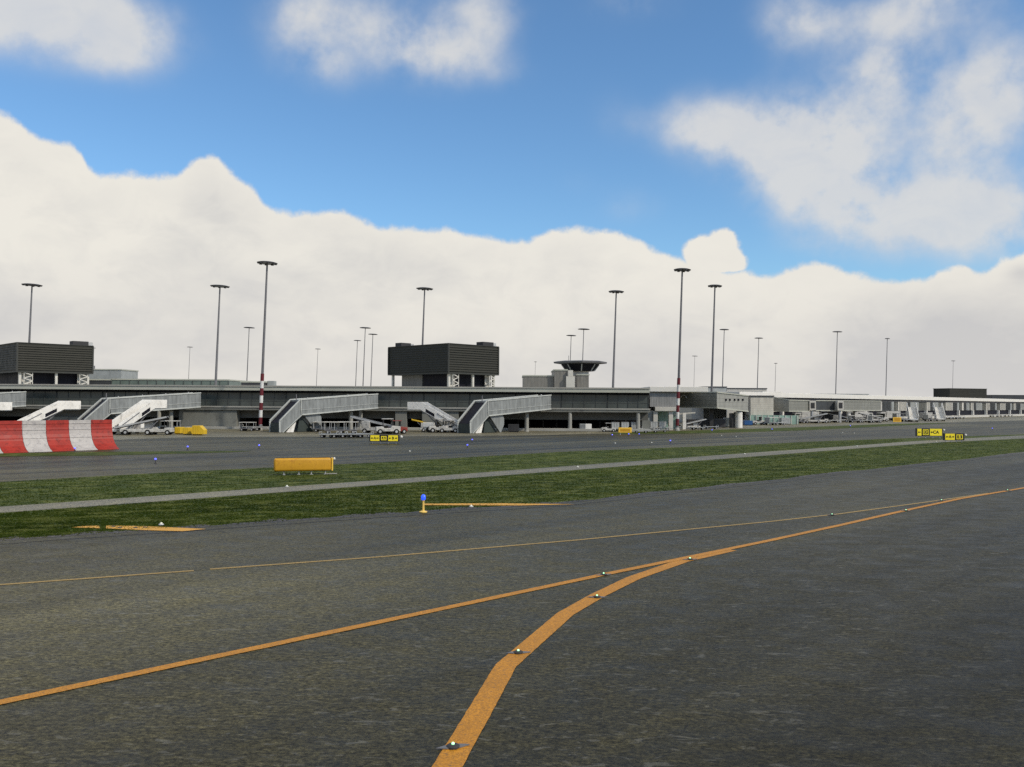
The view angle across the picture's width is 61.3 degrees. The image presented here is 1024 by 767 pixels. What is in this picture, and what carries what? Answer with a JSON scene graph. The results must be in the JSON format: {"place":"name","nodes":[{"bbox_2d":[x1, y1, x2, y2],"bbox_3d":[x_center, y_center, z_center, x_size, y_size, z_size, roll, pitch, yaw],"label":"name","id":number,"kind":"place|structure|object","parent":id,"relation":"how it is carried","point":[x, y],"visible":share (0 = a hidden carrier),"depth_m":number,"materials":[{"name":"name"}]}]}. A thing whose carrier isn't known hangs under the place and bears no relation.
{"place":"outdoors","nodes":[
{"label":"outdoors","id":0,"kind":"place"},
{"bbox_2d":[0,402,11,410],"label":"mobile stairs","id":1,"kind":"structure","parent":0,"point":[5,406],"depth_m":117.41,"materials":[{"name":"white paint"}]},
{"bbox_2d":[0,488,1023,766],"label":"apron asphalt","id":2,"kind":"structure","parent":0,"point":[894,640],"depth_m":15.73,"materials":[{"name":"asphalt"}]},
{"bbox_2d":[0,570,193,584],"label":"thin taxi line","id":3,"kind":"object","parent":2,"relation":"on","point":[95,577],"visible":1,"depth_m":22.35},
{"bbox_2d":[0,487,1023,704],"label":"straight taxi line","id":4,"kind":"object","parent":2,"relation":"on","point":[95,681],"visible":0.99,"depth_m":17.79,"materials":[{"name":"paint"}]},
{"bbox_2d":[432,550,735,766],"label":"curved taxi line","id":5,"kind":"object","parent":2,"relation":"on","point":[471,725],"visible":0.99,"depth_m":14.47,"materials":[{"name":"paint"}]},
{"bbox_2d":[436,742,469,749],"bbox_3d":[-0.785,4.803,11.492,0.424,0.066,0.179,1,-2,-41],"label":"centreline light","id":6,"kind":"object","parent":5,"relation":"on","point":[452,746],"visible":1,"depth_m":11.45,"materials":[{"name":"metal"}]},
{"bbox_2d":[506,649,530,653],"bbox_3d":[0.115,4.905,15.839,0.424,0.066,0.179,1,-1,-31],"label":"centreline light","id":7,"kind":"object","parent":5,"relation":"on","point":[517,651],"visible":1,"depth_m":15.80,"materials":[{"name":"metal"}]},
{"bbox_2d":[0,434,1023,540],"bbox_3d":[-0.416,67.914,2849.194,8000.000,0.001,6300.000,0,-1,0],"label":"ground","id":8,"kind":"structure","parent":0,"point":[593,454],"depth_m":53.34,"materials":[{"name":"plant"}]},
{"bbox_2d":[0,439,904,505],"bbox_3d":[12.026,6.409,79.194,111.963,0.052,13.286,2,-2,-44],"label":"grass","id":9,"kind":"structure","parent":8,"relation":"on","point":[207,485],"depth_m":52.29,"materials":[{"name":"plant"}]},
{"bbox_2d":[274,457,336,474],"bbox_3d":[-12.981,5.191,54.358,3.899,1.078,0.450,1,-1,-18],"label":"guidance sign","id":10,"kind":"object","parent":9,"relation":"on","point":[311,464],"visible":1,"depth_m":54.19,"materials":[{"name":"yellow paint"}]},
{"bbox_2d":[424,503,560,504],"bbox_3d":[-0.560,5.438,38.881,6.899,0.001,0.906,0,-1,0],"label":"painted stripe","id":11,"kind":"object","parent":8,"relation":"on","point":[486,504],"visible":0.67,"depth_m":38.90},
{"bbox_2d":[0,453,1023,583],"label":"taxiway shoulder","id":12,"kind":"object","parent":8,"relation":"on","point":[102,555],"visible":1,"depth_m":32.13},
{"bbox_2d":[106,525,199,530],"bbox_3d":[-12.939,5.186,30.932,3.952,0.001,0.855,0,-1,13],"label":"painted wedge","id":13,"kind":"object","parent":12,"relation":"on","point":[164,528],"visible":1,"depth_m":30.89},
{"bbox_2d":[419,494,426,512],"bbox_3d":[-3.693,4.988,35.967,0.340,0.740,0.335,0,-1,0],"label":"taxiway edge light","id":14,"kind":"object","parent":12,"relation":"on","point":[423,497],"visible":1,"depth_m":35.91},
{"bbox_2d":[5,454,1020,543],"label":"pavement joint","id":15,"kind":"object","parent":12,"relation":"on","point":[427,514],"visible":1,"depth_m":34.61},
{"bbox_2d":[210,493,985,569],"bbox_3d":[8.764,5.394,33.816,39.702,0.001,1.603,1,-2,-33],"label":"thin taxi line","id":16,"kind":"object","parent":12,"relation":"on","point":[568,540],"visible":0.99,"depth_m":28.61,"materials":[{"name":"paint"}]},
{"bbox_2d":[0,408,1023,481],"bbox_3d":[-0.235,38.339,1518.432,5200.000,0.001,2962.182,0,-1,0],"label":"taxiway","id":17,"kind":"structure","parent":8,"relation":"on","point":[347,450],"depth_m":88.90,"materials":[{"name":"asphalt"}]},
{"bbox_2d":[0,391,25,406],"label":"stair bridge","id":18,"kind":"structure","parent":17,"relation":"on","point":[17,399],"depth_m":137.33,"materials":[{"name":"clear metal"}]},
{"bbox_2d":[0,420,118,452],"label":"blast fence","id":19,"kind":"object","parent":17,"relation":"on","point":[32,435],"visible":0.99,"depth_m":78.24,"materials":[{"name":"metal"}]},
{"bbox_2d":[0,451,241,456],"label":"grass island","id":20,"kind":"structure","parent":17,"relation":"on","point":[88,453],"depth_m":74.25,"materials":[{"name":"plant"}]},
{"bbox_2d":[369,435,402,442],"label":"guidance sign","id":21,"kind":"object","parent":17,"relation":"on","point":[389,438],"visible":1,"depth_m":95.39,"materials":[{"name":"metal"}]},
{"bbox_2d":[618,428,631,434],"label":"guidance sign","id":22,"kind":"object","parent":17,"relation":"on","point":[624,430],"visible":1,"depth_m":126.22,"materials":[{"name":"metal"}]},
{"bbox_2d":[692,386,726,418],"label":"building","id":23,"kind":"structure","parent":17,"relation":"on","point":[701,413],"depth_m":229.91,"materials":[{"name":"stone"}]},
{"bbox_2d":[726,388,766,417],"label":"building","id":24,"kind":"structure","parent":17,"relation":"on","point":[743,390],"depth_m":290.02,"materials":[{"name":"stone"}]},
{"bbox_2d":[611,423,944,433],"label":"grass island","id":25,"kind":"structure","parent":17,"relation":"on","point":[766,429],"depth_m":156.72,"materials":[{"name":"plant"}]},
{"bbox_2d":[987,395,1023,398],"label":"building","id":26,"kind":"structure","parent":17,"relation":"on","point":[1005,396],"depth_m":519.99,"materials":[{"name":"metal"}]},
{"bbox_2d":[915,428,944,437],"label":"guidance sign","id":27,"kind":"object","parent":8,"relation":"on","point":[925,432],"visible":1,"depth_m":119.60,"materials":[{"name":"metal"}]},
{"bbox_2d":[943,433,966,441],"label":"guidance sign","id":28,"kind":"object","parent":8,"relation":"on","point":[953,436],"visible":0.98,"depth_m":107.42,"materials":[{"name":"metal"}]},
{"bbox_2d":[0,435,1023,512],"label":"service path","id":29,"kind":"structure","parent":0,"point":[17,508],"depth_m":51.22,"materials":[{"name":"concrete"}]},
{"bbox_2d":[0,0,1023,402],"label":"sky","id":30,"kind":"structure","parent":0,"point":[855,168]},
{"bbox_2d":[46,416,1023,439],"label":"terminal apron","id":31,"kind":"object","parent":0,"point":[217,433],"visible":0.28,"depth_m":130.35,"materials":[{"name":"concrete"}]},
{"bbox_2d":[17,401,80,420],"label":"mobile stairs","id":32,"kind":"structure","parent":31,"relation":"on","point":[50,410],"depth_m":117.13,"materials":[{"name":"metal"}]},
{"bbox_2d":[77,392,200,427],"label":"stair bridge","id":33,"kind":"structure","parent":31,"relation":"on","point":[103,408],"depth_m":130.80,"materials":[{"name":"grey metal"}]},
{"bbox_2d":[112,400,166,433],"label":"mobile stairs","id":34,"kind":"structure","parent":31,"relation":"on","point":[138,411],"depth_m":119.40,"materials":[{"name":"metal"}]},
{"bbox_2d":[114,416,168,434],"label":"belt loader","id":35,"kind":"object","parent":31,"relation":"on","point":[150,423],"visible":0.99,"depth_m":114.56,"materials":[{"name":"white paint"}]},
{"bbox_2d":[148,420,173,434],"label":"baggage tractor","id":36,"kind":"object","parent":31,"relation":"on","point":[167,430],"visible":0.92,"depth_m":115.62,"materials":[{"name":"white paint"}]},
{"bbox_2d":[183,427,191,434],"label":"cargo box","id":37,"kind":"object","parent":31,"relation":"on","point":[187,430],"visible":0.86,"depth_m":116.04,"materials":[{"name":"yellow paint"}]},
{"bbox_2d":[192,425,206,434],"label":"cargo box","id":38,"kind":"object","parent":31,"relation":"on","point":[199,429],"visible":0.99,"depth_m":115.08,"materials":[{"name":"yellow paint"}]},
{"bbox_2d":[239,422,256,430],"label":"baggage cart","id":39,"kind":"object","parent":31,"relation":"on","point":[243,429],"visible":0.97,"depth_m":131.80,"materials":[{"name":"metal"}]},
{"bbox_2d":[257,261,277,429],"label":"light mast","id":40,"kind":"object","parent":31,"relation":"on","point":[266,263],"visible":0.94,"depth_m":136.46,"materials":[{"name":"metal"}]},
{"bbox_2d":[313,421,331,431],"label":"baggage cart","id":41,"kind":"object","parent":31,"relation":"on","point":[316,430],"visible":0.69,"depth_m":130.22,"materials":[{"name":"metal"}]},
{"bbox_2d":[269,393,377,432],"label":"stair bridge","id":42,"kind":"structure","parent":31,"relation":"on","point":[286,417],"depth_m":130.82,"materials":[{"name":"grey metal"}]},
{"bbox_2d":[0,384,650,431],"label":"terminal building","id":43,"kind":"structure","parent":31,"relation":"on","point":[233,406],"depth_m":142.95,"materials":[{"name":"concrete"}]},
{"bbox_2d":[22,283,42,342],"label":"light mast","id":44,"kind":"object","parent":43,"relation":"on","point":[32,286],"visible":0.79,"depth_m":172.19,"materials":[{"name":"metal"}]},
{"bbox_2d":[13,391,56,404],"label":"window","id":45,"kind":"structure","parent":43,"relation":"in","point":[32,397],"depth_m":142.97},
{"bbox_2d":[0,341,93,383],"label":"rooftop cabin","id":46,"kind":"object","parent":43,"relation":"on","point":[37,363],"visible":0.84,"depth_m":171.44,"materials":[{"name":"metal"}]},
{"bbox_2d":[56,391,102,404],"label":"window","id":47,"kind":"structure","parent":43,"relation":"in","point":[86,398],"depth_m":142.97,"materials":[{"name":"glass"}]},
{"bbox_2d":[89,379,111,384],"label":"rooftop glazing","id":48,"kind":"structure","parent":43,"relation":"on","point":[101,381],"depth_m":200.04,"materials":[{"name":"glass"}]},
{"bbox_2d":[89,366,138,378],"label":"rooftop block","id":49,"kind":"structure","parent":43,"relation":"on","point":[113,374],"depth_m":226.10,"materials":[{"name":"metal"}]},
{"bbox_2d":[102,392,147,397],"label":"window","id":50,"kind":"structure","parent":43,"relation":"in","point":[109,394],"depth_m":143.00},
{"bbox_2d":[148,392,193,394],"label":"window","id":51,"kind":"structure","parent":43,"relation":"in","point":[149,393],"depth_m":143.00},
{"bbox_2d":[111,379,243,384],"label":"rooftop glazing","id":52,"kind":"structure","parent":43,"relation":"on","point":[171,382],"depth_m":200.04,"materials":[{"name":"glass"}]},
{"bbox_2d":[194,392,240,405],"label":"window","id":53,"kind":"structure","parent":43,"relation":"in","point":[207,398],"depth_m":142.97,"materials":[{"name":"glass"}]},
{"bbox_2d":[210,285,229,384],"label":"light mast","id":54,"kind":"object","parent":43,"relation":"on","point":[217,342],"visible":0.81,"depth_m":175.07,"materials":[{"name":"metal"}]},
{"bbox_2d":[240,381,275,385],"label":"rooftop plant","id":55,"kind":"object","parent":43,"relation":"on","point":[271,383],"visible":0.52,"depth_m":185.04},
{"bbox_2d":[240,392,285,405],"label":"window","id":56,"kind":"structure","parent":43,"relation":"in","point":[246,399],"depth_m":142.97,"materials":[{"name":"glass"}]},
{"bbox_2d":[286,393,331,401],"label":"window","id":57,"kind":"structure","parent":43,"relation":"in","point":[288,395],"depth_m":143.00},
{"bbox_2d":[332,393,376,395],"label":"window","id":58,"kind":"structure","parent":43,"relation":"in","point":[333,394],"depth_m":143.00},
{"bbox_2d":[378,393,423,406],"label":"window","id":59,"kind":"structure","parent":43,"relation":"in","point":[384,399],"depth_m":142.97,"materials":[{"name":"glass"}]},
{"bbox_2d":[416,287,432,344],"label":"light mast","id":60,"kind":"object","parent":43,"relation":"on","point":[423,288],"visible":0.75,"depth_m":186.20,"materials":[{"name":"metal"}]},
{"bbox_2d":[388,342,498,386],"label":"rooftop cabin","id":61,"kind":"object","parent":43,"relation":"on","point":[451,365],"visible":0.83,"depth_m":174.19,"materials":[{"name":"metal"}]},
{"bbox_2d":[424,394,469,406],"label":"window","id":62,"kind":"structure","parent":43,"relation":"in","point":[437,400],"depth_m":142.97,"materials":[{"name":"glass"}]},
{"bbox_2d":[470,394,515,404],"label":"window","id":63,"kind":"structure","parent":43,"relation":"in","point":[473,397],"depth_m":143.00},
{"bbox_2d":[522,375,553,386],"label":"rooftop block","id":64,"kind":"structure","parent":43,"relation":"on","point":[537,380],"depth_m":205.06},
{"bbox_2d":[516,394,560,407],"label":"window","id":65,"kind":"structure","parent":43,"relation":"in","point":[555,398],"depth_m":142.97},
{"bbox_2d":[551,369,567,386],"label":"rooftop block","id":66,"kind":"structure","parent":43,"relation":"on","point":[560,375],"depth_m":204.07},
{"bbox_2d":[566,370,574,386],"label":"stair shaft","id":67,"kind":"object","parent":43,"relation":"on","point":[570,379],"visible":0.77,"depth_m":203.07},
{"bbox_2d":[573,374,589,386],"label":"rooftop block","id":68,"kind":"structure","parent":43,"relation":"on","point":[581,380],"depth_m":209.07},
{"bbox_2d":[562,394,606,407],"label":"window","id":69,"kind":"structure","parent":43,"relation":"in","point":[568,400],"depth_m":142.97,"materials":[{"name":"glass"}]},
{"bbox_2d":[609,290,623,387],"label":"light mast","id":70,"kind":"object","parent":43,"relation":"on","point":[616,292],"visible":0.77,"depth_m":180.06,"materials":[{"name":"metal"}]},
{"bbox_2d":[607,395,648,408],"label":"window","id":71,"kind":"structure","parent":43,"relation":"in","point":[614,401],"depth_m":142.97,"materials":[{"name":"glass"}]},
{"bbox_2d":[324,421,344,433],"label":"baggage cart","id":72,"kind":"object","parent":31,"relation":"on","point":[334,429],"visible":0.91,"depth_m":122.87,"materials":[{"name":"metal"}]},
{"bbox_2d":[337,421,357,432],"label":"baggage cart","id":73,"kind":"object","parent":31,"relation":"on","point":[346,429],"visible":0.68,"depth_m":124.51,"materials":[{"name":"metal"}]},
{"bbox_2d":[350,416,390,432],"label":"belt loader","id":74,"kind":"object","parent":31,"relation":"on","point":[366,427],"visible":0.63,"depth_m":126.06,"materials":[{"name":"white paint"}]},
{"bbox_2d":[375,418,400,433],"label":"baggage tractor","id":75,"kind":"object","parent":31,"relation":"on","point":[382,428],"visible":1,"depth_m":122.70,"materials":[{"name":"white paint"}]},
{"bbox_2d":[386,420,407,433],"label":"baggage tractor","id":76,"kind":"object","parent":31,"relation":"on","point":[404,430],"visible":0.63,"depth_m":124.60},
{"bbox_2d":[407,402,457,431],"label":"mobile stairs","id":77,"kind":"structure","parent":31,"relation":"on","point":[428,409],"depth_m":132.92,"materials":[{"name":"metal"}]},
{"bbox_2d":[428,418,449,432],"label":"baggage tractor","id":78,"kind":"object","parent":31,"relation":"on","point":[432,429],"visible":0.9,"depth_m":130.01,"materials":[{"name":"white paint"}]},
{"bbox_2d":[439,420,456,432],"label":"baggage tractor","id":79,"kind":"object","parent":31,"relation":"on","point":[442,429],"visible":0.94,"depth_m":129.97,"materials":[{"name":"white paint"}]},
{"bbox_2d":[457,394,551,432],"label":"stair bridge","id":80,"kind":"structure","parent":31,"relation":"on","point":[476,414],"depth_m":131.76,"materials":[{"name":"grey metal"}]},
{"bbox_2d":[508,424,518,431],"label":"cargo box","id":81,"kind":"object","parent":31,"relation":"on","point":[513,427],"visible":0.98,"depth_m":134.64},
{"bbox_2d":[579,424,591,428],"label":"storage cabin","id":82,"kind":"object","parent":31,"relation":"on","point":[585,426],"visible":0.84,"depth_m":140.61,"materials":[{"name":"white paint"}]},
{"bbox_2d":[642,387,707,429],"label":"terminal block","id":83,"kind":"structure","parent":31,"relation":"on","point":[662,403],"depth_m":149.96,"materials":[{"name":"grey concrete"}]},
{"bbox_2d":[674,268,690,430],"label":"light mast","id":84,"kind":"object","parent":31,"relation":"on","point":[682,270],"visible":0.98,"depth_m":145.94,"materials":[{"name":"metal"}]},
{"bbox_2d":[674,412,694,428],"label":"support post","id":85,"kind":"object","parent":31,"relation":"on","point":[683,420],"visible":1,"depth_m":154.62,"materials":[{"name":"metal"}]},
{"bbox_2d":[679,419,705,428],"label":"belt loader","id":86,"kind":"object","parent":31,"relation":"on","point":[695,423],"visible":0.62,"depth_m":156.43,"materials":[{"name":"white paint"}]},
{"bbox_2d":[708,284,721,391],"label":"light mast","id":87,"kind":"object","parent":31,"relation":"on","point":[715,286],"visible":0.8,"depth_m":172.07,"materials":[{"name":"metal"}]},
{"bbox_2d":[713,419,725,427],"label":"cargo box","id":88,"kind":"object","parent":31,"relation":"on","point":[720,423],"visible":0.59,"depth_m":167.00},
{"bbox_2d":[752,416,764,424],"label":"baggage tractor","id":89,"kind":"object","parent":31,"relation":"on","point":[760,421],"visible":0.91,"depth_m":190.89,"materials":[{"name":"white paint"}]},
{"bbox_2d":[744,395,797,423],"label":"gate block","id":90,"kind":"structure","parent":31,"relation":"on","point":[760,405],"depth_m":199.92,"materials":[{"name":"stone"}]},
{"bbox_2d":[764,417,778,424],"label":"baggage cart","id":91,"kind":"object","parent":31,"relation":"on","point":[766,420],"visible":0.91,"depth_m":189.28,"materials":[{"name":"metal"}]},
{"bbox_2d":[792,412,818,421],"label":"service truck","id":92,"kind":"object","parent":31,"relation":"on","point":[803,414],"visible":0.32,"depth_m":219.83,"materials":[{"name":"white paint"}]},
{"bbox_2d":[809,401,815,422],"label":"bridge cab","id":93,"kind":"object","parent":31,"relation":"on","point":[812,405],"visible":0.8,"depth_m":213.36,"materials":[{"name":"metal"}]},
{"bbox_2d":[773,397,808,411],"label":"jet bridge","id":94,"kind":"structure","parent":93,"relation":"attached to","point":[782,405],"depth_m":206.99,"materials":[{"name":"metal"}]},
{"bbox_2d":[799,413,827,422],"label":"belt loader","id":95,"kind":"object","parent":31,"relation":"on","point":[816,418],"visible":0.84,"depth_m":212.03,"materials":[{"name":"white paint"}]},
{"bbox_2d":[819,411,837,419],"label":"service truck","id":96,"kind":"object","parent":31,"relation":"on","point":[829,416],"visible":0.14,"depth_m":231.50,"materials":[{"name":"white paint"}]},
{"bbox_2d":[835,401,843,421],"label":"bridge cab","id":97,"kind":"object","parent":31,"relation":"on","point":[839,405],"visible":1,"depth_m":223.36,"materials":[{"name":"metal"}]},
{"bbox_2d":[816,400,880,410],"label":"jet bridge","id":98,"kind":"structure","parent":97,"relation":"attached to","point":[829,405],"depth_m":232.51,"materials":[{"name":"metal"}]},
{"bbox_2d":[847,415,862,422],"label":"baggage cart","id":99,"kind":"object","parent":31,"relation":"on","point":[853,420],"visible":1,"depth_m":219.37,"materials":[{"name":"metal"}]},
{"bbox_2d":[851,411,873,419],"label":"service truck","id":100,"kind":"object","parent":31,"relation":"on","point":[856,413],"visible":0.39,"depth_m":236.86,"materials":[{"name":"white paint"}]},
{"bbox_2d":[725,392,1023,423],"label":"pier building","id":101,"kind":"structure","parent":31,"relation":"on","point":[974,407],"depth_m":298.21,"materials":[{"name":"stone"}]},
{"bbox_2d":[882,401,890,410],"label":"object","id":102,"kind":"structure","parent":101,"relation":"in","point":[886,406],"depth_m":270.84,"materials":[{"name":"glass"}]},
{"bbox_2d":[897,402,906,410],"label":"window","id":103,"kind":"structure","parent":101,"relation":"in","point":[901,406],"depth_m":280.46,"materials":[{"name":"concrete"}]},
{"bbox_2d":[945,402,952,409],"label":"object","id":104,"kind":"structure","parent":101,"relation":"in","point":[948,405],"depth_m":315.79,"materials":[{"name":"concrete"}]},
{"bbox_2d":[933,388,986,397],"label":"rooftop cabin","id":105,"kind":"object","parent":101,"relation":"on","point":[960,392],"visible":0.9,"depth_m":375.29,"materials":[{"name":"metal"}]},
{"bbox_2d":[876,411,900,419],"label":"service truck","id":106,"kind":"object","parent":31,"relation":"on","point":[888,414],"visible":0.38,"depth_m":254.45,"materials":[{"name":"white paint"}]},
{"bbox_2d":[906,403,918,421],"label":"mobile stairs","id":107,"kind":"structure","parent":31,"relation":"on","point":[912,413],"depth_m":240.78,"materials":[{"name":"metal"}]},
{"bbox_2d":[917,412,932,419],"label":"service truck","id":108,"kind":"object","parent":31,"relation":"on","point":[922,414],"visible":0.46,"depth_m":267.44,"materials":[{"name":"white paint"}]},
{"bbox_2d":[933,403,945,420],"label":"mobile stairs","id":109,"kind":"structure","parent":31,"relation":"on","point":[939,414],"depth_m":253.21,"materials":[{"name":"metal"}]},
{"bbox_2d":[554,356,606,374],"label":"control tower","id":110,"kind":"structure","parent":0,"point":[581,366],"depth_m":218.72,"materials":[{"name":"grey glass"}]},
{"bbox_2d":[680,392,748,427],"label":"jet bridge","id":111,"kind":"structure","parent":0,"point":[724,400],"depth_m":163.49,"materials":[{"name":"metal"}]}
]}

